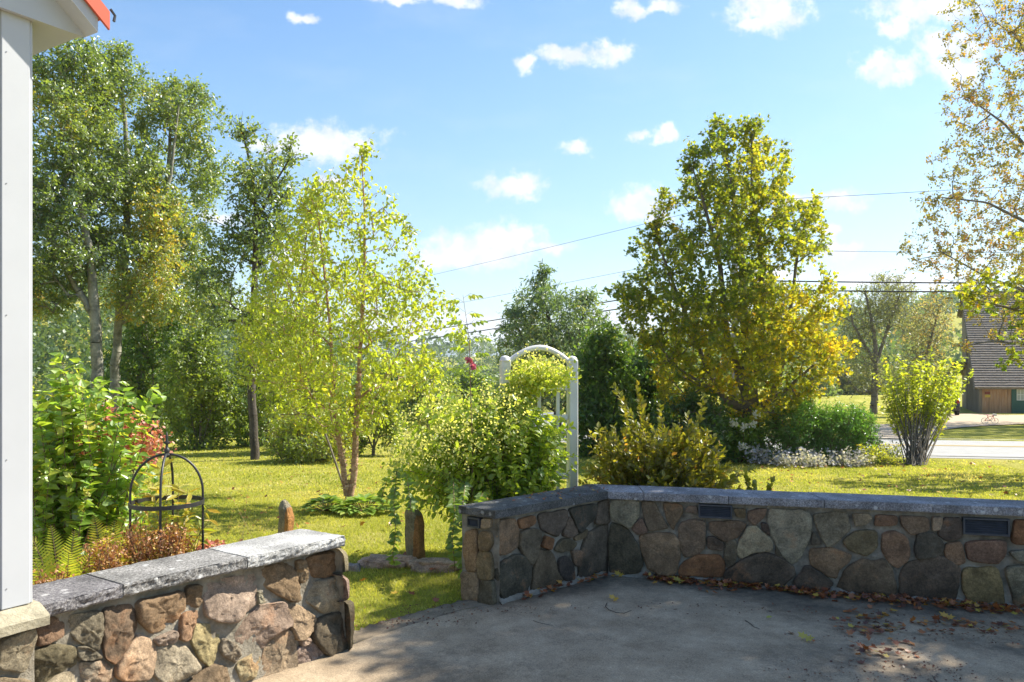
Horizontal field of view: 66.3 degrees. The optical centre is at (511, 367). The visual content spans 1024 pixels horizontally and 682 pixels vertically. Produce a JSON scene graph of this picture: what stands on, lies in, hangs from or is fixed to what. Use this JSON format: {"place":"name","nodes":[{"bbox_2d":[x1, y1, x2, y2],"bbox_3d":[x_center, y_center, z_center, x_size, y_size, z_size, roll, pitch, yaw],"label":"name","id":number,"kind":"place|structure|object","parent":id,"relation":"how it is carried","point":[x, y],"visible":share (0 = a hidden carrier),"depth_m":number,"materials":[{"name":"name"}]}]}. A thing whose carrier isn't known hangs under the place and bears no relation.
{"place":"outdoors","nodes":[
{"label":"outdoors","id":0,"kind":"place"},
{"bbox_2d":[362,345,641,356],"bbox_3d":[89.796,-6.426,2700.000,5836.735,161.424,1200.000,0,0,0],"label":"mountain","id":1,"kind":"structure","parent":0,"point":[449,354],"depth_m":2676.88,"materials":[{"name":"green plant"}]},
{"bbox_2d":[32,293,1023,643],"bbox_3d":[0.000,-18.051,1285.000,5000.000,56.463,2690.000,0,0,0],"label":"ground","id":2,"kind":"structure","parent":0,"point":[992,431],"depth_m":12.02,"materials":[{"name":"green plant"}]},
{"bbox_2d":[32,557,79,584],"bbox_3d":[-2.310,1.273,3.941,0.254,0.656,0.519,0,0,-34],"label":"spent astilbe","id":3,"kind":"object","parent":2,"relation":"on","point":[62,574],"visible":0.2,"depth_m":3.83,"materials":[{"name":"brown plant"}]},
{"bbox_2d":[0,0,115,681],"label":"house","id":4,"kind":"structure","parent":2,"relation":"on","point":[29,29],"depth_m":3.01,"materials":[{"name":"grey paint"}]},
{"bbox_2d":[32,526,99,584],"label":"fern","id":5,"kind":"object","parent":2,"relation":"on","point":[76,570],"visible":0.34,"depth_m":4.06,"materials":[{"name":"green plant"}]},
{"bbox_2d":[32,35,138,405],"bbox_3d":[-11.105,-3.131,19.004,3.582,10.271,3.295,0,0,0],"label":"aspen tree","id":6,"kind":"object","parent":2,"relation":"on","point":[67,95],"visible":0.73,"depth_m":18.68,"materials":[{"name":"green plant"}]},
{"bbox_2d":[32,352,167,582],"bbox_3d":[-2.721,0.751,5.097,0.946,1.703,0.670,0,0,-11],"label":"lilac shrub","id":7,"kind":"object","parent":2,"relation":"on","point":[67,501],"visible":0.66,"depth_m":5.01,"materials":[{"name":"green plant"}]},
{"bbox_2d":[75,533,132,573],"bbox_3d":[-2.190,1.233,4.164,0.380,0.736,0.384,0,0,0],"label":"spent astilbe","id":8,"kind":"object","parent":2,"relation":"on","point":[107,559],"visible":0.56,"depth_m":4.13,"materials":[{"name":"brown plant"}]},
{"bbox_2d":[85,514,131,569],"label":"fern","id":9,"kind":"object","parent":2,"relation":"on","point":[103,534],"visible":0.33,"depth_m":4.46,"materials":[{"name":"green plant"}]},
{"bbox_2d":[75,400,176,561],"bbox_3d":[-3.094,0.906,6.003,0.882,1.392,1.653,0,0,-31],"label":"hydrangea","id":10,"kind":"object","parent":2,"relation":"on","point":[149,449],"visible":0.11,"depth_m":5.56,"materials":[{"name":"pink plant"}]},
{"bbox_2d":[87,307,202,442],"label":"young tree","id":11,"kind":"object","parent":2,"relation":"on","point":[135,341],"visible":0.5,"depth_m":21.64,"materials":[{"name":"green plant"}]},
{"bbox_2d":[69,37,221,411],"bbox_3d":[-9.546,-3.284,20.502,4.087,10.669,3.154,0,0,0],"label":"aspen tree","id":12,"kind":"object","parent":2,"relation":"on","point":[142,292],"visible":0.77,"depth_m":20.11,"materials":[{"name":"green plant"}]},
{"bbox_2d":[117,518,197,564],"bbox_3d":[-2.046,1.220,4.517,0.438,0.763,0.507,0,0,-22],"label":"spent astilbe","id":13,"kind":"object","parent":2,"relation":"on","point":[172,543],"visible":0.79,"depth_m":4.40,"materials":[{"name":"brown plant"}]},
{"bbox_2d":[128,433,204,560],"bbox_3d":[-2.047,1.014,4.650,0.416,1.273,0.416,0,0,0],"label":"garden obelisk","id":14,"kind":"object","parent":2,"relation":"on","point":[160,508],"visible":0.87,"depth_m":4.61,"materials":[{"name":"black metal"}]},
{"bbox_2d":[126,458,219,561],"bbox_3d":[-2.026,1.072,4.721,0.585,1.058,0.320,0,0,0],"label":"gooseneck plant","id":15,"kind":"object","parent":2,"relation":"on","point":[187,522],"visible":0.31,"depth_m":4.71,"materials":[{"name":"yellow plant"}]},
{"bbox_2d":[130,69,243,423],"bbox_3d":[-9.192,-3.144,22.082,3.324,10.501,2.721,0,0,0],"label":"aspen tree","id":16,"kind":"object","parent":2,"relation":"on","point":[204,178],"visible":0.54,"depth_m":21.66,"materials":[{"name":"green plant"}]},
{"bbox_2d":[32,529,354,681],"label":"stone wall","id":17,"kind":"structure","parent":2,"relation":"on","point":[249,610],"depth_m":3.79,"materials":[{"name":"stone"}]},
{"bbox_2d":[150,317,246,451],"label":"young tree","id":18,"kind":"object","parent":2,"relation":"on","point":[199,360],"visible":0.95,"depth_m":18.81,"materials":[{"name":"green plant"}]},
{"bbox_2d":[193,538,225,550],"bbox_3d":[-1.933,1.345,4.998,0.301,0.511,0.284,0,0,0],"label":"sedum","id":19,"kind":"object","parent":2,"relation":"on","point":[215,543],"visible":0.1,"depth_m":4.99,"materials":[{"name":"pink plant"}]},
{"bbox_2d":[207,400,248,437],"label":"young tree","id":20,"kind":"object","parent":2,"relation":"on","point":[235,429],"visible":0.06,"depth_m":29.87,"materials":[{"name":"green plant"}]},
{"bbox_2d":[181,111,312,459],"bbox_3d":[-5.401,-1.647,15.926,2.439,7.090,2.157,0,0,-26],"label":"aspen tree","id":21,"kind":"object","parent":2,"relation":"on","point":[254,193],"visible":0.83,"depth_m":15.74,"materials":[{"name":"green plant"}]},
{"bbox_2d":[225,482,270,540],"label":"dry grass stalks","id":22,"kind":"object","parent":2,"relation":"on","point":[244,520],"visible":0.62,"depth_m":5.72,"materials":[{"name":"beige plant"}]},
{"bbox_2d":[218,297,293,446],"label":"young tree","id":23,"kind":"object","parent":2,"relation":"on","point":[243,441],"visible":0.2,"depth_m":19.67,"materials":[{"name":"green plant"}]},
{"bbox_2d":[278,499,293,532],"bbox_3d":[-2.020,1.429,7.003,0.137,0.506,0.105,0,0,30],"label":"standing stone","id":24,"kind":"object","parent":2,"relation":"on","point":[286,519],"visible":0.65,"depth_m":6.97,"materials":[{"name":"brown stone"}]},
{"bbox_2d":[228,172,350,481],"bbox_3d":[-2.992,-0.466,10.601,1.594,4.373,1.319,0,0,0],"label":"river birch","id":25,"kind":"object","parent":2,"relation":"on","point":[287,301],"visible":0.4,"depth_m":10.51,"materials":[{"name":"green plant"}]},
{"bbox_2d":[256,321,346,453],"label":"young tree","id":26,"kind":"object","parent":2,"relation":"on","point":[263,410],"visible":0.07,"depth_m":17.77,"materials":[{"name":"green plant"}]},
{"bbox_2d":[260,398,367,464],"bbox_3d":[-3.867,1.313,15.598,2.109,1.516,1.871,0,0,0],"label":"shrub","id":27,"kind":"object","parent":2,"relation":"on","point":[290,446],"visible":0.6,"depth_m":15.24,"materials":[{"name":"green plant"}]},
{"bbox_2d":[287,337,356,419],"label":"young tree","id":28,"kind":"object","parent":2,"relation":"on","point":[340,363],"visible":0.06,"depth_m":42.33,"materials":[{"name":"green plant"}]},
{"bbox_2d":[299,494,349,511],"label":"hosta","id":29,"kind":"object","parent":2,"relation":"on","point":[327,499],"visible":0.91,"depth_m":8.86,"materials":[{"name":"green plant"}]},
{"bbox_2d":[229,133,470,506],"bbox_3d":[-1.854,-0.532,9.220,2.755,4.411,2.372,0,0,0],"label":"river birch","id":30,"kind":"object","parent":2,"relation":"on","point":[338,425],"visible":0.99,"depth_m":9.01,"materials":[{"name":"green plant"}]},
{"bbox_2d":[348,563,360,571],"bbox_3d":[-1.261,1.591,6.239,0.123,0.077,0.099,0,0,0],"label":"flat rock","id":31,"kind":"object","parent":2,"relation":"on","point":[353,566],"visible":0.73,"depth_m":6.20,"materials":[{"name":"grey stone"}]},
{"bbox_2d":[330,493,400,514],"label":"hosta","id":32,"kind":"object","parent":2,"relation":"on","point":[358,499],"visible":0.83,"depth_m":8.73,"materials":[{"name":"green plant"}]},
{"bbox_2d":[342,380,411,455],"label":"shrub","id":33,"kind":"object","parent":2,"relation":"on","point":[363,443],"visible":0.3,"depth_m":16.90,"materials":[{"name":"green plant"}]},
{"bbox_2d":[356,357,413,432],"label":"young tree","id":34,"kind":"object","parent":2,"relation":"on","point":[391,379],"visible":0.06,"depth_m":51.51,"materials":[{"name":"green plant"}]},
{"bbox_2d":[357,554,416,568],"bbox_3d":[-1.005,1.583,6.389,0.498,0.118,0.231,0,0,0],"label":"flat rock","id":35,"kind":"object","parent":2,"relation":"on","point":[377,561],"visible":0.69,"depth_m":6.31,"materials":[{"name":"grey stone"}]},
{"bbox_2d":[405,508,424,558],"bbox_3d":[-0.817,1.427,6.601,0.179,0.568,0.133,0,0,35],"label":"standing stone","id":36,"kind":"object","parent":2,"relation":"on","point":[414,535],"visible":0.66,"depth_m":6.55,"materials":[{"name":"brown stone"}]},
{"bbox_2d":[353,600,487,643],"bbox_3d":[-0.585,1.607,5.021,1.174,0.034,0.281,0,0,-44],"label":"patio edge","id":37,"kind":"object","parent":2,"relation":"on","point":[368,631],"visible":0.94,"depth_m":4.96,"materials":[{"name":"concrete"}]},
{"bbox_2d":[391,365,465,435],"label":"young tree","id":38,"kind":"object","parent":2,"relation":"on","point":[411,402],"visible":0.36,"depth_m":45.50,"materials":[{"name":"green plant"}]},
{"bbox_2d":[407,557,461,572],"bbox_3d":[-0.606,1.586,6.250,0.480,0.126,0.217,0,0,0],"label":"flat rock","id":39,"kind":"object","parent":2,"relation":"on","point":[426,564],"visible":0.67,"depth_m":6.17,"materials":[{"name":"grey stone"}]},
{"bbox_2d":[444,293,490,502],"bbox_3d":[-0.369,0.491,6.472,0.405,2.217,0.218,0,0,0],"label":"climbing rose","id":40,"kind":"object","parent":2,"relation":"on","point":[473,365],"visible":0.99,"depth_m":6.50,"materials":[{"name":"green plant"}]},
{"bbox_2d":[444,352,498,433],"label":"young tree","id":41,"kind":"object","parent":2,"relation":"on","point":[464,380],"visible":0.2,"depth_m":49.13,"materials":[{"name":"green plant"}]},
{"bbox_2d":[374,344,583,578],"bbox_3d":[-0.357,0.696,6.694,1.443,1.814,1.872,0,0,34],"label":"clematis","id":42,"kind":"object","parent":2,"relation":"on","point":[514,455],"visible":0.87,"depth_m":6.58,"materials":[{"name":"green plant"}]},
{"bbox_2d":[32,262,1017,431],"bbox_3d":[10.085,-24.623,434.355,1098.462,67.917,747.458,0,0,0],"label":"wooded hillside","id":43,"kind":"structure","parent":2,"relation":"on","point":[72,328],"depth_m":129.09,"materials":[{"name":"green plant"}]},
{"bbox_2d":[499,345,577,488],"bbox_3d":[0.247,0.696,7.150,0.761,1.808,0.110,0,0,-18],"label":"garden trellis","id":44,"kind":"object","parent":2,"relation":"on","point":[569,417],"visible":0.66,"depth_m":7.20,"materials":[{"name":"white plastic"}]},
{"bbox_2d":[490,259,626,431],"bbox_3d":[1.770,-0.758,27.945,5.105,6.298,4.891,0,0,0],"label":"ash tree","id":45,"kind":"object","parent":2,"relation":"on","point":[542,300],"visible":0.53,"depth_m":27.50,"materials":[{"name":"green plant"}]},
{"bbox_2d":[154,461,1020,601],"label":"lawn leaves","id":46,"kind":"object","parent":2,"relation":"on","point":[435,599],"visible":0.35,"depth_m":10.50,"materials":[{"name":"brown plant"}]},
{"bbox_2d":[560,317,650,456],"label":"hedgerow tree","id":47,"kind":"object","parent":2,"relation":"on","point":[604,363],"visible":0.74,"depth_m":16.68,"materials":[{"name":"green plant"}]},
{"bbox_2d":[611,341,687,435],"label":"hedgerow tree","id":48,"kind":"object","parent":2,"relation":"on","point":[649,388],"visible":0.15,"depth_m":18.06,"materials":[{"name":"green plant"}]},
{"bbox_2d":[578,379,757,489],"bbox_3d":[1.369,0.844,6.998,1.556,1.519,1.007,0,0,0],"label":"weigela bush","id":49,"kind":"object","parent":2,"relation":"on","point":[661,458],"visible":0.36,"depth_m":6.89,"materials":[{"name":"green plant"}]},
{"bbox_2d":[636,382,736,463],"bbox_3d":[3.386,1.279,15.247,2.011,2.028,1.797,0,0,0],"label":"shrub","id":50,"kind":"object","parent":2,"relation":"on","point":[716,421],"visible":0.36,"depth_m":15.11,"materials":[{"name":"green plant"}]},
{"bbox_2d":[600,111,860,446],"bbox_3d":[4.537,-1.660,16.012,4.709,7.202,4.655,0,0,-39],"label":"maple tree","id":51,"kind":"object","parent":2,"relation":"on","point":[759,339],"visible":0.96,"depth_m":15.31,"materials":[{"name":"green plant"}]},
{"bbox_2d":[731,243,738,411],"bbox_3d":[8.531,-1.931,30.000,0.298,9.113,0.298,0,0,0],"label":"utility pole","id":52,"kind":"object","parent":2,"relation":"on","point":[733,374],"visible":0.03,"depth_m":29.89,"materials":[{"name":"brown wood"}]},
{"bbox_2d":[212,280,1014,355],"bbox_3d":[-8.019,-2.376,55.878,13.181,1.958,97.075,0,0,-45],"label":"power cable","id":53,"kind":"object","parent":52,"relation":"attached to","point":[785,281],"visible":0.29,"depth_m":29.10,"materials":[{"name":"black rubber"}]},
{"bbox_2d":[220,249,1023,339],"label":"power cable","id":54,"kind":"object","parent":52,"relation":"attached to","point":[852,251],"visible":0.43,"depth_m":29.03,"materials":[{"name":"black rubber"}]},
{"bbox_2d":[227,290,1023,362],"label":"power cable","id":55,"kind":"object","parent":52,"relation":"attached to","point":[801,290],"visible":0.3,"depth_m":29.08,"materials":[{"name":"black rubber"}]},
{"bbox_2d":[338,185,1023,295],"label":"power cable","id":56,"kind":"object","parent":52,"relation":"attached to","point":[713,206],"visible":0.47,"depth_m":29.29,"materials":[{"name":"black rubber"}]},
{"bbox_2d":[708,410,772,463],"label":"bush","id":57,"kind":"object","parent":2,"relation":"on","point":[738,440],"visible":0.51,"depth_m":15.28,"materials":[{"name":"green plant"}]},
{"bbox_2d":[458,484,1023,609],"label":"stone wall","id":58,"kind":"structure","parent":2,"relation":"on","point":[930,548],"depth_m":5.63,"materials":[{"name":"stone"}]},
{"bbox_2d":[487,485,607,500],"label":"wall top litter","id":59,"kind":"object","parent":58,"relation":"on","point":[557,493],"depth_m":5.84,"materials":[{"name":"brown plant"}]},
{"bbox_2d":[741,442,775,465],"bbox_3d":[4.775,1.698,15.093,0.687,0.547,1.256,0,0,13],"label":"aster","id":60,"kind":"object","parent":2,"relation":"on","point":[756,452],"visible":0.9,"depth_m":14.87,"materials":[{"name":"white plant"}]},
{"bbox_2d":[742,472,774,490],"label":"weigela shoot","id":61,"kind":"object","parent":2,"relation":"on","point":[754,483],"visible":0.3,"depth_m":6.50,"materials":[{"name":"green plant"}]},
{"bbox_2d":[768,446,805,467],"bbox_3d":[5.149,1.703,14.674,0.706,0.451,1.129,0,0,25],"label":"aster","id":62,"kind":"object","parent":2,"relation":"on","point":[788,460],"visible":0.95,"depth_m":14.46,"materials":[{"name":"white plant"}]},
{"bbox_2d":[760,370,820,407],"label":"bush","id":63,"kind":"object","parent":2,"relation":"on","point":[793,388],"visible":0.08,"depth_m":59.16,"materials":[{"name":"green plant"}]},
{"bbox_2d":[759,393,836,462],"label":"bush","id":64,"kind":"object","parent":2,"relation":"on","point":[784,439],"visible":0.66,"depth_m":15.13,"materials":[{"name":"green plant"}]},
{"bbox_2d":[795,444,831,467],"bbox_3d":[5.497,1.660,14.341,0.766,0.505,1.177,0,0,0],"label":"aster","id":65,"kind":"object","parent":2,"relation":"on","point":[811,460],"visible":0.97,"depth_m":14.21,"materials":[{"name":"white plant"}]},
{"bbox_2d":[790,365,842,396],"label":"bush","id":66,"kind":"object","parent":2,"relation":"on","point":[831,390],"visible":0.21,"depth_m":74.31,"materials":[{"name":"green plant"}]},
{"bbox_2d":[824,446,857,467],"bbox_3d":[6.184,1.684,14.600,0.734,0.521,1.147,0,0,21],"label":"aster","id":67,"kind":"object","parent":2,"relation":"on","point":[843,458],"visible":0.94,"depth_m":14.43,"materials":[{"name":"white plant"}]},
{"bbox_2d":[827,356,861,394],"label":"bush","id":68,"kind":"object","parent":2,"relation":"on","point":[841,386],"visible":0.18,"depth_m":78.56,"materials":[{"name":"green plant"}]},
{"bbox_2d":[807,398,885,464],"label":"bush","id":69,"kind":"object","parent":2,"relation":"on","point":[850,428],"visible":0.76,"depth_m":14.96,"materials":[{"name":"green plant"}]},
{"bbox_2d":[846,447,878,467],"bbox_3d":[6.511,1.702,14.687,0.616,0.536,1.147,0,0,17],"label":"aster","id":70,"kind":"object","parent":2,"relation":"on","point":[862,459],"visible":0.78,"depth_m":14.39,"materials":[{"name":"white plant"}]},
{"bbox_2d":[845,369,886,394],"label":"bush","id":71,"kind":"object","parent":2,"relation":"on","point":[858,393],"visible":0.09,"depth_m":77.09,"materials":[{"name":"green plant"}]},
{"bbox_2d":[834,268,920,413],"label":"birch tree","id":72,"kind":"object","parent":2,"relation":"on","point":[890,313],"visible":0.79,"depth_m":51.86,"materials":[{"name":"green plant"}]},
{"bbox_2d":[852,442,905,466],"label":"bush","id":73,"kind":"object","parent":2,"relation":"on","point":[880,454],"visible":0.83,"depth_m":14.59,"materials":[{"name":"green plant"}]},
{"bbox_2d":[874,435,903,461],"bbox_3d":[7.529,1.672,15.783,0.734,0.583,1.206,0,0,28],"label":"aster","id":74,"kind":"object","parent":2,"relation":"on","point":[889,449],"visible":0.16,"depth_m":15.69,"materials":[{"name":"white plant"}]},
{"bbox_2d":[880,365,917,393],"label":"bush","id":75,"kind":"object","parent":2,"relation":"on","point":[898,378],"visible":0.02,"depth_m":81.27,"materials":[{"name":"green plant"}]},
{"bbox_2d":[872,346,973,465],"bbox_3d":[8.270,0.692,15.989,3.028,2.281,1.567,0,0,-37],"label":"burning bush","id":76,"kind":"object","parent":2,"relation":"on","point":[926,406],"visible":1,"depth_m":15.53,"materials":[{"name":"green plant"}]},
{"bbox_2d":[891,288,958,392],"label":"birch tree","id":77,"kind":"object","parent":2,"relation":"on","point":[929,337],"visible":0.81,"depth_m":45.74,"materials":[{"name":"green plant"}]},
{"bbox_2d":[924,360,960,389],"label":"bush","id":78,"kind":"object","parent":2,"relation":"on","point":[935,364],"visible":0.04,"depth_m":83.11,"materials":[{"name":"green plant"}]},
{"bbox_2d":[896,0,1023,354],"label":"red maple","id":79,"kind":"object","parent":2,"relation":"on","point":[970,95],"visible":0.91,"depth_m":34.69,"materials":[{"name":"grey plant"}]},
{"bbox_2d":[947,293,1023,412],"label":"barn","id":80,"kind":"structure","parent":2,"relation":"on","point":[990,387],"depth_m":53.44,"materials":[{"name":"brown wood"}]},
{"bbox_2d":[1013,389,1023,412],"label":"door","id":81,"kind":"structure","parent":80,"relation":"in","point":[1018,394],"depth_m":52.11,"materials":[{"name":"green paint"}]},
{"bbox_2d":[951,225,1023,371],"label":"yellow maple","id":82,"kind":"object","parent":2,"relation":"on","point":[967,294],"visible":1,"depth_m":13.10,"materials":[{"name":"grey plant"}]},
{"bbox_2d":[32,0,1023,347],"label":"sky","id":83,"kind":"structure","parent":0,"point":[503,129],"materials":[{"name":"blue"}]},
{"bbox_2d":[251,574,1023,681],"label":"patio","id":84,"kind":"structure","parent":0,"point":[597,641],"depth_m":4.56,"materials":[{"name":"concrete"}]},
{"bbox_2d":[609,594,618,600],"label":"fallen leaf","id":85,"kind":"object","parent":84,"relation":"on","point":[614,597],"visible":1,"depth_m":5.34,"materials":[{"name":"plant"}]},
{"bbox_2d":[614,570,623,576],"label":"fallen leaf","id":86,"kind":"object","parent":84,"relation":"on","point":[618,573],"visible":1,"depth_m":5.97,"materials":[{"name":"plant"}]},
{"bbox_2d":[673,576,684,582],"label":"fallen leaf","id":87,"kind":"object","parent":84,"relation":"on","point":[677,578],"visible":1,"depth_m":5.83,"materials":[{"name":"plant"}]},
{"bbox_2d":[355,601,1023,681],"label":"leaf crumbs","id":88,"kind":"object","parent":84,"relation":"on","point":[785,634],"visible":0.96,"depth_m":4.80,"materials":[{"name":"brown plant"}]},
{"bbox_2d":[521,571,1023,663],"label":"leaf litter","id":89,"kind":"object","parent":84,"relation":"on","point":[967,604],"visible":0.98,"depth_m":5.39,"materials":[{"name":"brown plant"}]},
{"bbox_2d":[798,631,814,641],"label":"fallen leaf","id":90,"kind":"object","parent":84,"relation":"on","point":[802,635],"visible":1,"depth_m":4.63,"materials":[{"name":"green plant"}]},
{"bbox_2d":[939,611,954,619],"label":"fallen leaf","id":91,"kind":"object","parent":84,"relation":"on","point":[943,614],"visible":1,"depth_m":5.09,"materials":[{"name":"plant"}]},
{"bbox_2d":[432,412,1023,458],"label":"road","id":92,"kind":"structure","parent":0,"point":[954,448],"depth_m":18.42,"materials":[{"name":"grey asphalt"}]},
{"bbox_2d":[433,435,1023,455],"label":"road marking","id":93,"kind":"object","parent":92,"relation":"on","point":[960,454],"visible":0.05,"depth_m":16.53,"materials":[{"name":"paint"}]},
{"bbox_2d":[555,441,1023,459],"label":"road shoulder","id":94,"kind":"object","parent":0,"point":[950,458],"visible":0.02,"depth_m":16.24},
{"bbox_2d":[867,414,1023,437],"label":"driveway","id":95,"kind":"structure","parent":0,"point":[959,420],"depth_m":35.62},
{"bbox_2d":[937,390,959,414],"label":"parked car","id":96,"kind":"object","parent":95,"relation":"on","point":[957,409],"visible":0.23,"depth_m":47.29,"materials":[{"name":"black paint"}]},
{"bbox_2d":[981,414,998,423],"bbox_3d":[21.022,2.250,34.490,0.662,0.453,0.276,0,0,30],"label":"child bicycle","id":97,"kind":"object","parent":95,"relation":"on","point":[986,419],"visible":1,"depth_m":34.44,"materials":[{"name":"beige plastic"}]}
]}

